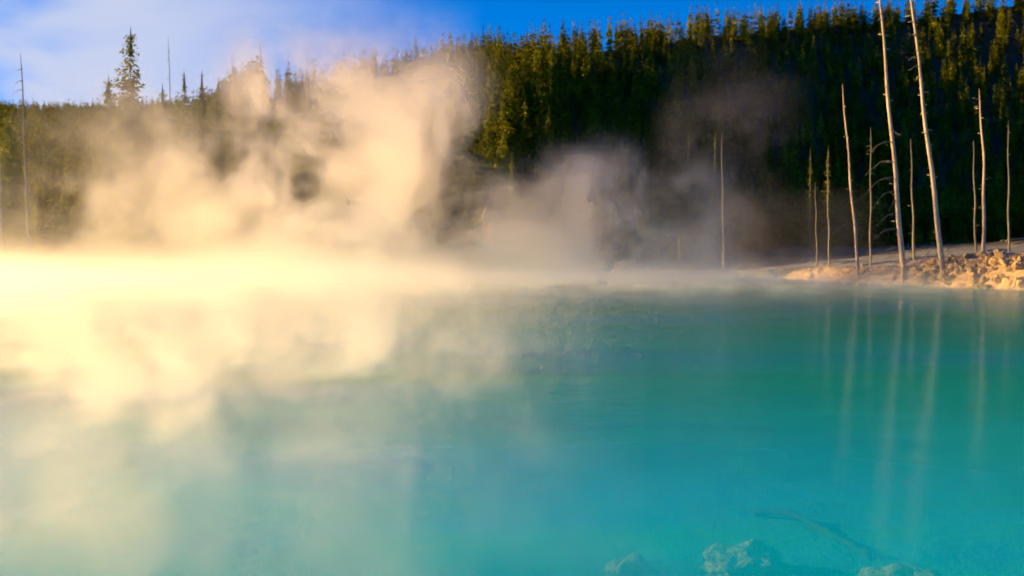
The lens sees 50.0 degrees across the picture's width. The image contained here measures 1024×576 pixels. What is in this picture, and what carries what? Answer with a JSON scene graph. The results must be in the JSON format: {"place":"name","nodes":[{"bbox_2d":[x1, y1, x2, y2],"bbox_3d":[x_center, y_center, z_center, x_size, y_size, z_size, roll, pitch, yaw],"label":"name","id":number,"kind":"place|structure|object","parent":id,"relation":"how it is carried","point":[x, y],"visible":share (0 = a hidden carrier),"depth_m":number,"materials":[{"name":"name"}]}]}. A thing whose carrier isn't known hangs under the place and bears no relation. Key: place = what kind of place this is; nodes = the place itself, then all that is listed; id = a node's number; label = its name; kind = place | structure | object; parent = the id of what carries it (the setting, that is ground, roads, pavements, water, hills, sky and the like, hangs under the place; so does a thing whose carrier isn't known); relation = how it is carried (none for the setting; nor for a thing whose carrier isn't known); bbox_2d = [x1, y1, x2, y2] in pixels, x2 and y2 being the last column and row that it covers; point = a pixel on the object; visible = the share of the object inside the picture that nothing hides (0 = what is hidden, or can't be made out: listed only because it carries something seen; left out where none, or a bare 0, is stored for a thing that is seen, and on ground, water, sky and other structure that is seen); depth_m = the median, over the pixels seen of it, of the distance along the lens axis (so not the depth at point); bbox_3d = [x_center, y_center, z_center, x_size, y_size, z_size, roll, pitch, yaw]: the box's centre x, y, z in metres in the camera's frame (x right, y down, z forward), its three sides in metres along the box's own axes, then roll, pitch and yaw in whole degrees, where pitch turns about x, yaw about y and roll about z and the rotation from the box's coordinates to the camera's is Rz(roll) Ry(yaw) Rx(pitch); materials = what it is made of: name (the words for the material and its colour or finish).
{"place":"outdoors","nodes":[
{"label":"outdoors","id":0,"kind":"place"},
{"bbox_2d":[0,275,1023,575],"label":"water","id":1,"kind":"structure","parent":0,"point":[636,425],"depth_m":11.80,"materials":[{"name":"teal liquid"}]},
{"bbox_2d":[0,0,1023,109],"label":"sky","id":2,"kind":"structure","parent":0,"point":[67,49],"materials":[{"name":"blue"}]},
{"bbox_2d":[1,6,1023,289],"bbox_3d":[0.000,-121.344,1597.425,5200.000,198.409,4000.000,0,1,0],"label":"ground","id":3,"kind":"structure","parent":0,"point":[323,256],"depth_m":182.47,"materials":[{"name":"soil"}]},
{"bbox_2d":[0,160,3,276],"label":"dead tree","id":4,"kind":"object","parent":3,"relation":"on","point":[1,262],"visible":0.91,"depth_m":115.81,"materials":[{"name":"brown wood"}]},
{"bbox_2d":[0,113,41,274],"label":"spruce tree","id":5,"kind":"object","parent":3,"relation":"on","point":[12,191],"visible":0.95,"depth_m":121.54,"materials":[{"name":"green plant"}]},
{"bbox_2d":[12,54,31,276],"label":"dead tree","id":6,"kind":"object","parent":3,"relation":"on","point":[28,232],"visible":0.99,"depth_m":117.66,"materials":[{"name":"grey wood"}]},
{"bbox_2d":[32,196,43,251],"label":"conifer tree","id":7,"kind":"object","parent":3,"relation":"on","point":[37,240],"visible":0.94,"depth_m":198.81,"materials":[{"name":"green plant"}]},
{"bbox_2d":[39,184,52,230],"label":"conifer tree","id":8,"kind":"object","parent":3,"relation":"on","point":[45,205],"visible":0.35,"depth_m":224.86,"materials":[{"name":"green plant"}]},
{"bbox_2d":[49,193,72,266],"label":"conifer tree","id":9,"kind":"object","parent":3,"relation":"on","point":[60,244],"visible":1,"depth_m":162.97,"materials":[{"name":"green plant"}]},
{"bbox_2d":[57,183,69,235],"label":"conifer tree","id":10,"kind":"object","parent":3,"relation":"on","point":[60,201],"visible":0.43,"depth_m":217.32,"materials":[{"name":"green plant"}]},
{"bbox_2d":[82,74,130,270],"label":"spruce tree","id":11,"kind":"object","parent":3,"relation":"on","point":[106,173],"visible":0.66,"depth_m":127.25,"materials":[{"name":"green plant"}]},
{"bbox_2d":[98,95,144,270],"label":"spruce tree","id":12,"kind":"object","parent":3,"relation":"on","point":[127,258],"visible":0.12,"depth_m":130.29,"materials":[{"name":"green plant"}]},
{"bbox_2d":[101,27,154,271],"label":"spruce tree","id":13,"kind":"object","parent":3,"relation":"on","point":[133,220],"visible":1,"depth_m":124.28,"materials":[{"name":"green plant"}]},
{"bbox_2d":[138,180,151,254],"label":"conifer tree","id":14,"kind":"object","parent":3,"relation":"on","point":[146,239],"visible":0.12,"depth_m":193.00,"materials":[{"name":"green plant"}]},
{"bbox_2d":[144,82,194,271],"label":"spruce tree","id":15,"kind":"object","parent":3,"relation":"on","point":[164,175],"visible":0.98,"depth_m":129.42,"materials":[{"name":"green plant"}]},
{"bbox_2d":[176,74,195,245],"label":"spruce tree","id":16,"kind":"object","parent":3,"relation":"on","point":[186,166],"visible":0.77,"depth_m":199.13,"materials":[{"name":"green plant"}]},
{"bbox_2d":[186,163,208,227],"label":"conifer tree","id":17,"kind":"object","parent":3,"relation":"on","point":[194,196],"visible":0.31,"depth_m":205.86,"materials":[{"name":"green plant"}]},
{"bbox_2d":[192,72,211,233],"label":"spruce tree","id":18,"kind":"object","parent":3,"relation":"on","point":[202,180],"visible":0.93,"depth_m":204.10,"materials":[{"name":"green plant"}]},
{"bbox_2d":[208,164,215,215],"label":"conifer tree","id":19,"kind":"object","parent":3,"relation":"on","point":[211,190],"visible":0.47,"depth_m":217.30,"materials":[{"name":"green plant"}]},
{"bbox_2d":[208,181,227,263],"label":"conifer tree","id":20,"kind":"object","parent":3,"relation":"on","point":[218,249],"visible":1,"depth_m":174.85,"materials":[{"name":"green plant"}]},
{"bbox_2d":[209,78,228,213],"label":"spruce tree","id":21,"kind":"object","parent":3,"relation":"on","point":[218,155],"visible":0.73,"depth_m":209.02,"materials":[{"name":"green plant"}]},
{"bbox_2d":[213,191,228,246],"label":"conifer tree","id":22,"kind":"object","parent":3,"relation":"on","point":[220,215],"visible":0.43,"depth_m":192.21,"materials":[{"name":"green plant"}]},
{"bbox_2d":[238,155,246,205],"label":"conifer tree","id":23,"kind":"object","parent":3,"relation":"on","point":[242,178],"visible":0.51,"depth_m":217.77,"materials":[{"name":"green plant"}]},
{"bbox_2d":[263,121,274,165],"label":"conifer tree","id":24,"kind":"object","parent":3,"relation":"on","point":[268,141],"visible":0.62,"depth_m":235.46,"materials":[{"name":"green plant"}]},
{"bbox_2d":[266,188,281,258],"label":"conifer tree","id":25,"kind":"object","parent":3,"relation":"on","point":[273,224],"visible":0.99,"depth_m":178.48,"materials":[{"name":"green plant"}]},
{"bbox_2d":[268,150,281,207],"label":"conifer tree","id":26,"kind":"object","parent":3,"relation":"on","point":[276,177],"visible":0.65,"depth_m":203.44,"materials":[{"name":"beige plant"}]},
{"bbox_2d":[282,71,289,106],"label":"conifer tree","id":27,"kind":"object","parent":3,"relation":"on","point":[286,86],"visible":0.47,"depth_m":288.13,"materials":[{"name":"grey plant"}]},
{"bbox_2d":[302,70,311,120],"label":"conifer tree","id":28,"kind":"object","parent":3,"relation":"on","point":[305,96],"visible":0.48,"depth_m":268.04,"materials":[{"name":"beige plant"}]},
{"bbox_2d":[320,90,329,126],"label":"conifer tree","id":29,"kind":"object","parent":3,"relation":"on","point":[324,109],"visible":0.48,"depth_m":245.95,"materials":[{"name":"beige plant"}]},
{"bbox_2d":[325,153,335,199],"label":"conifer tree","id":30,"kind":"object","parent":3,"relation":"on","point":[329,171],"visible":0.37,"depth_m":180.30,"materials":[{"name":"beige plant"}]},
{"bbox_2d":[325,102,339,164],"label":"conifer tree","id":31,"kind":"object","parent":3,"relation":"on","point":[333,129],"visible":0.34,"depth_m":210.60,"materials":[{"name":"beige plant"}]},
{"bbox_2d":[334,87,345,131],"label":"conifer tree","id":32,"kind":"object","parent":3,"relation":"on","point":[339,107],"visible":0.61,"depth_m":235.70,"materials":[{"name":"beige plant"}]},
{"bbox_2d":[354,91,371,157],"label":"conifer tree","id":33,"kind":"object","parent":3,"relation":"on","point":[361,123],"visible":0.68,"depth_m":204.55,"materials":[{"name":"beige plant"}]},
{"bbox_2d":[364,56,373,89],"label":"conifer tree","id":34,"kind":"object","parent":3,"relation":"on","point":[367,71],"visible":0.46,"depth_m":290.06,"materials":[{"name":"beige plant"}]},
{"bbox_2d":[367,56,379,102],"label":"conifer tree","id":35,"kind":"object","parent":3,"relation":"on","point":[373,80],"visible":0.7,"depth_m":266.35,"materials":[{"name":"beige plant"}]},
{"bbox_2d":[371,47,380,82],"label":"conifer tree","id":36,"kind":"object","parent":3,"relation":"on","point":[375,61],"visible":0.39,"depth_m":309.89,"materials":[{"name":"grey plant"}]},
{"bbox_2d":[383,198,400,264],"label":"conifer tree","id":37,"kind":"object","parent":3,"relation":"on","point":[389,234],"visible":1,"depth_m":154.76,"materials":[{"name":"beige plant"}]},
{"bbox_2d":[417,64,429,119],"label":"conifer tree","id":38,"kind":"object","parent":3,"relation":"on","point":[423,76],"visible":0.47,"depth_m":218.15,"materials":[{"name":"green plant"}]},
{"bbox_2d":[420,172,437,233],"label":"conifer tree","id":39,"kind":"object","parent":3,"relation":"on","point":[428,207],"visible":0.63,"depth_m":159.88,"materials":[{"name":"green plant"}]},
{"bbox_2d":[423,191,437,249],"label":"conifer tree","id":40,"kind":"object","parent":3,"relation":"on","point":[427,219],"visible":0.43,"depth_m":155.20,"materials":[{"name":"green plant"}]},
{"bbox_2d":[422,198,440,266],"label":"conifer tree","id":41,"kind":"object","parent":3,"relation":"on","point":[431,261],"visible":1,"depth_m":151.12,"materials":[{"name":"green plant"}]},
{"bbox_2d":[443,52,456,96],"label":"conifer tree","id":42,"kind":"object","parent":3,"relation":"on","point":[449,78],"visible":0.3,"depth_m":225.60,"materials":[{"name":"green plant"}]},
{"bbox_2d":[467,125,475,185],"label":"conifer tree","id":43,"kind":"object","parent":3,"relation":"on","point":[471,143],"visible":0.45,"depth_m":168.78,"materials":[{"name":"green plant"}]},
{"bbox_2d":[467,191,489,263],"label":"conifer tree","id":44,"kind":"object","parent":3,"relation":"on","point":[478,243],"visible":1,"depth_m":151.42,"materials":[{"name":"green plant"}]},
{"bbox_2d":[475,67,482,100],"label":"conifer tree","id":45,"kind":"object","parent":3,"relation":"on","point":[479,88],"visible":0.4,"depth_m":210.38,"materials":[{"name":"green plant"}]},
{"bbox_2d":[482,207,495,240],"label":"rock outcrop","id":46,"kind":"object","parent":3,"relation":"on","point":[488,218],"visible":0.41,"depth_m":155.22,"materials":[{"name":"beige stone"}]},
{"bbox_2d":[484,222,499,249],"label":"rock outcrop","id":47,"kind":"object","parent":3,"relation":"on","point":[492,237],"visible":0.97,"depth_m":153.24,"materials":[{"name":"beige stone"}]},
{"bbox_2d":[491,122,513,189],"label":"conifer tree","id":48,"kind":"object","parent":3,"relation":"on","point":[501,142],"visible":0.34,"depth_m":166.43,"materials":[{"name":"green plant"}]},
{"bbox_2d":[492,66,516,138],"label":"conifer tree","id":49,"kind":"object","parent":3,"relation":"on","point":[500,88],"visible":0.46,"depth_m":190.15,"materials":[{"name":"green plant"}]},
{"bbox_2d":[499,92,511,149],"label":"conifer tree","id":50,"kind":"object","parent":3,"relation":"on","point":[502,106],"visible":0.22,"depth_m":183.81,"materials":[{"name":"green plant"}]},
{"bbox_2d":[504,57,517,115],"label":"conifer tree","id":51,"kind":"object","parent":3,"relation":"on","point":[511,75],"visible":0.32,"depth_m":213.43,"materials":[{"name":"green plant"}]},
{"bbox_2d":[0,0,1023,267],"bbox_3d":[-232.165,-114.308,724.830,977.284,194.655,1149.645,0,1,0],"label":"forest","id":52,"kind":"object","parent":3,"relation":"on","point":[244,132],"visible":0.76,"depth_m":270.55,"materials":[{"name":"green plant"}]},
{"bbox_2d":[503,154,526,270],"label":"spruce tree","id":53,"kind":"object","parent":3,"relation":"on","point":[512,248],"visible":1,"depth_m":149.65,"materials":[{"name":"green plant"}]},
{"bbox_2d":[517,43,530,91],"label":"conifer tree","id":54,"kind":"object","parent":3,"relation":"on","point":[525,60],"visible":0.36,"depth_m":250.31,"materials":[{"name":"green plant"}]},
{"bbox_2d":[528,51,545,98],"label":"conifer tree","id":55,"kind":"object","parent":3,"relation":"on","point":[534,74],"visible":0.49,"depth_m":242.71,"materials":[{"name":"green plant"}]},
{"bbox_2d":[527,162,550,231],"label":"conifer tree","id":56,"kind":"object","parent":3,"relation":"on","point":[543,196],"visible":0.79,"depth_m":172.35,"materials":[{"name":"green plant"}]},
{"bbox_2d":[540,135,555,235],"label":"pine tree","id":57,"kind":"object","parent":3,"relation":"on","point":[549,201],"visible":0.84,"depth_m":175.56,"materials":[{"name":"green plant"}]},
{"bbox_2d":[546,138,559,207],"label":"conifer tree","id":58,"kind":"object","parent":3,"relation":"on","point":[553,151],"visible":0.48,"depth_m":189.68,"materials":[{"name":"green plant"}]},
{"bbox_2d":[553,103,561,153],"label":"conifer tree","id":59,"kind":"object","parent":3,"relation":"on","point":[557,127],"visible":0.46,"depth_m":218.50,"materials":[{"name":"green plant"}]},
{"bbox_2d":[570,139,582,244],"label":"pine tree","id":60,"kind":"object","parent":3,"relation":"on","point":[577,196],"visible":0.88,"depth_m":177.60,"materials":[{"name":"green plant"}]},
{"bbox_2d":[611,215,623,264],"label":"conifer tree","id":61,"kind":"object","parent":3,"relation":"on","point":[618,244],"visible":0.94,"depth_m":178.00,"materials":[{"name":"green plant"}]},
{"bbox_2d":[615,182,632,225],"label":"conifer tree","id":62,"kind":"object","parent":3,"relation":"on","point":[620,193],"visible":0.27,"depth_m":206.26,"materials":[{"name":"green plant"}]},
{"bbox_2d":[628,218,638,262],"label":"conifer tree","id":63,"kind":"object","parent":3,"relation":"on","point":[634,257],"visible":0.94,"depth_m":185.28,"materials":[{"name":"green plant"}]},
{"bbox_2d":[641,62,651,100],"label":"conifer tree","id":64,"kind":"object","parent":3,"relation":"on","point":[647,78],"visible":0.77,"depth_m":329.92,"materials":[{"name":"green plant"}]},
{"bbox_2d":[638,195,659,260],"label":"conifer tree","id":65,"kind":"object","parent":3,"relation":"on","point":[649,239],"visible":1,"depth_m":187.79,"materials":[{"name":"green plant"}]},
{"bbox_2d":[659,199,673,258],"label":"conifer tree","id":66,"kind":"object","parent":3,"relation":"on","point":[665,220],"visible":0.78,"depth_m":193.32,"materials":[{"name":"green plant"}]},
{"bbox_2d":[681,130,695,262],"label":"pine tree","id":67,"kind":"object","parent":3,"relation":"on","point":[687,215],"visible":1,"depth_m":181.66,"materials":[{"name":"green plant"}]},
{"bbox_2d":[698,46,708,76],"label":"conifer tree","id":68,"kind":"object","parent":3,"relation":"on","point":[700,63],"visible":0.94,"depth_m":373.77,"materials":[{"name":"green plant"}]},
{"bbox_2d":[702,103,710,140],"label":"conifer tree","id":69,"kind":"object","parent":3,"relation":"on","point":[705,123],"visible":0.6,"depth_m":325.12,"materials":[{"name":"green plant"}]},
{"bbox_2d":[709,137,721,262],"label":"pine tree","id":70,"kind":"object","parent":3,"relation":"on","point":[715,244],"visible":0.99,"depth_m":179.66,"materials":[{"name":"green plant"}]},
{"bbox_2d":[721,142,724,268],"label":"dead tree","id":71,"kind":"object","parent":3,"relation":"on","point":[723,257],"visible":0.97,"depth_m":140.79,"materials":[{"name":"grey wood"}]},
{"bbox_2d":[742,51,749,83],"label":"conifer tree","id":72,"kind":"object","parent":3,"relation":"on","point":[746,68],"visible":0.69,"depth_m":379.19,"materials":[{"name":"green plant"}]},
{"bbox_2d":[744,37,755,75],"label":"conifer tree","id":73,"kind":"object","parent":3,"relation":"on","point":[749,59],"visible":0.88,"depth_m":390.92,"materials":[{"name":"green plant"}]},
{"bbox_2d":[759,162,775,204],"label":"conifer tree","id":74,"kind":"object","parent":3,"relation":"on","point":[767,179],"visible":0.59,"depth_m":281.55,"materials":[{"name":"green plant"}]},
{"bbox_2d":[800,147,815,255],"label":"pine tree","id":75,"kind":"object","parent":3,"relation":"on","point":[809,225],"visible":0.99,"depth_m":169.64,"materials":[{"name":"green plant"}]},
{"bbox_2d":[814,188,817,267],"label":"dead tree","id":76,"kind":"object","parent":3,"relation":"on","point":[816,236],"visible":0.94,"depth_m":111.87,"materials":[{"name":"grey wood"}]},
{"bbox_2d":[815,110,823,141],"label":"conifer tree","id":77,"kind":"object","parent":3,"relation":"on","point":[820,127],"visible":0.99,"depth_m":354.98,"materials":[{"name":"green plant"}]},
{"bbox_2d":[817,149,834,252],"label":"pine tree","id":78,"kind":"object","parent":3,"relation":"on","point":[825,201],"visible":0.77,"depth_m":171.71,"materials":[{"name":"green plant"}]},
{"bbox_2d":[827,166,831,265],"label":"dead tree","id":79,"kind":"object","parent":3,"relation":"on","point":[829,263],"visible":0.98,"depth_m":103.84,"materials":[{"name":"grey wood"}]},
{"bbox_2d":[830,84,860,274],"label":"dead tree","id":80,"kind":"object","parent":3,"relation":"on","point":[855,238],"visible":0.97,"depth_m":89.79,"materials":[{"name":"brown wood"}]},
{"bbox_2d":[853,202,861,245],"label":"conifer tree","id":81,"kind":"object","parent":3,"relation":"on","point":[857,223],"visible":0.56,"depth_m":214.61,"materials":[{"name":"green plant"}]},
{"bbox_2d":[867,145,871,266],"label":"dead tree","id":82,"kind":"object","parent":3,"relation":"on","point":[870,248],"visible":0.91,"depth_m":103.77,"materials":[{"name":"grey wood"}]},
{"bbox_2d":[865,199,877,241],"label":"conifer tree","id":83,"kind":"object","parent":3,"relation":"on","point":[872,235],"visible":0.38,"depth_m":224.38,"materials":[{"name":"green plant"}]},
{"bbox_2d":[862,0,907,281],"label":"dead tree","id":84,"kind":"object","parent":3,"relation":"on","point":[904,276],"visible":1,"depth_m":79.69,"materials":[{"name":"brown wood"}]},
{"bbox_2d":[882,214,894,246],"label":"conifer tree","id":85,"kind":"object","parent":3,"relation":"on","point":[889,233],"visible":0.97,"depth_m":220.52,"materials":[{"name":"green plant"}]},
{"bbox_2d":[899,116,909,151],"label":"conifer tree","id":86,"kind":"object","parent":3,"relation":"on","point":[902,133],"visible":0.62,"depth_m":352.37,"materials":[{"name":"green plant"}]},
{"bbox_2d":[902,124,912,163],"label":"conifer tree","id":87,"kind":"object","parent":3,"relation":"on","point":[906,143],"visible":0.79,"depth_m":341.54,"materials":[{"name":"green plant"}]},
{"bbox_2d":[909,139,914,260],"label":"dead tree","id":88,"kind":"object","parent":3,"relation":"on","point":[913,246],"visible":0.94,"depth_m":99.80,"materials":[{"name":"grey wood"}]},
{"bbox_2d":[909,199,918,245],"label":"conifer tree","id":89,"kind":"object","parent":3,"relation":"on","point":[915,233],"visible":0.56,"depth_m":217.82,"materials":[{"name":"green plant"}]},
{"bbox_2d":[916,269,929,279],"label":"rock","id":90,"kind":"object","parent":3,"relation":"on","point":[925,273],"visible":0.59,"depth_m":77.50,"materials":[{"name":"beige stone"}]},
{"bbox_2d":[905,0,945,272],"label":"dead tree","id":91,"kind":"object","parent":3,"relation":"on","point":[942,265],"visible":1,"depth_m":76.69,"materials":[{"name":"brown wood"}]},
{"bbox_2d":[967,275,979,286],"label":"rock","id":92,"kind":"object","parent":3,"relation":"on","point":[973,280],"visible":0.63,"depth_m":70.23,"materials":[{"name":"beige stone"}]},
{"bbox_2d":[973,140,977,252],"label":"dead tree","id":93,"kind":"object","parent":3,"relation":"on","point":[975,240],"visible":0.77,"depth_m":89.82,"materials":[{"name":"grey wood"}]},
{"bbox_2d":[974,91,989,252],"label":"dead tree","id":94,"kind":"object","parent":3,"relation":"on","point":[983,216],"visible":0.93,"depth_m":83.78,"materials":[{"name":"brown wood"}]},
{"bbox_2d":[988,256,1000,265],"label":"rock","id":95,"kind":"object","parent":3,"relation":"on","point":[994,261],"visible":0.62,"depth_m":71.05,"materials":[{"name":"beige stone"}]},
{"bbox_2d":[995,109,1004,135],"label":"conifer tree","id":96,"kind":"object","parent":3,"relation":"on","point":[999,129],"visible":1,"depth_m":363.64,"materials":[{"name":"green plant"}]},
{"bbox_2d":[998,256,1010,267],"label":"rock","id":97,"kind":"object","parent":3,"relation":"on","point":[1004,261],"visible":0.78,"depth_m":70.28,"materials":[{"name":"beige stone"}]},
{"bbox_2d":[1007,123,1010,251],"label":"dead tree","id":98,"kind":"object","parent":3,"relation":"on","point":[1009,231],"visible":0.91,"depth_m":111.73,"materials":[{"name":"grey wood"}]},
{"bbox_2d":[1006,275,1023,288],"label":"rock","id":99,"kind":"object","parent":3,"relation":"on","point":[1010,284],"visible":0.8,"depth_m":67.01,"materials":[{"name":"beige stone"}]},
{"bbox_2d":[1013,196,1023,240],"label":"conifer tree","id":100,"kind":"object","parent":3,"relation":"on","point":[1021,219],"visible":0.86,"depth_m":214.95,"materials":[{"name":"green plant"}]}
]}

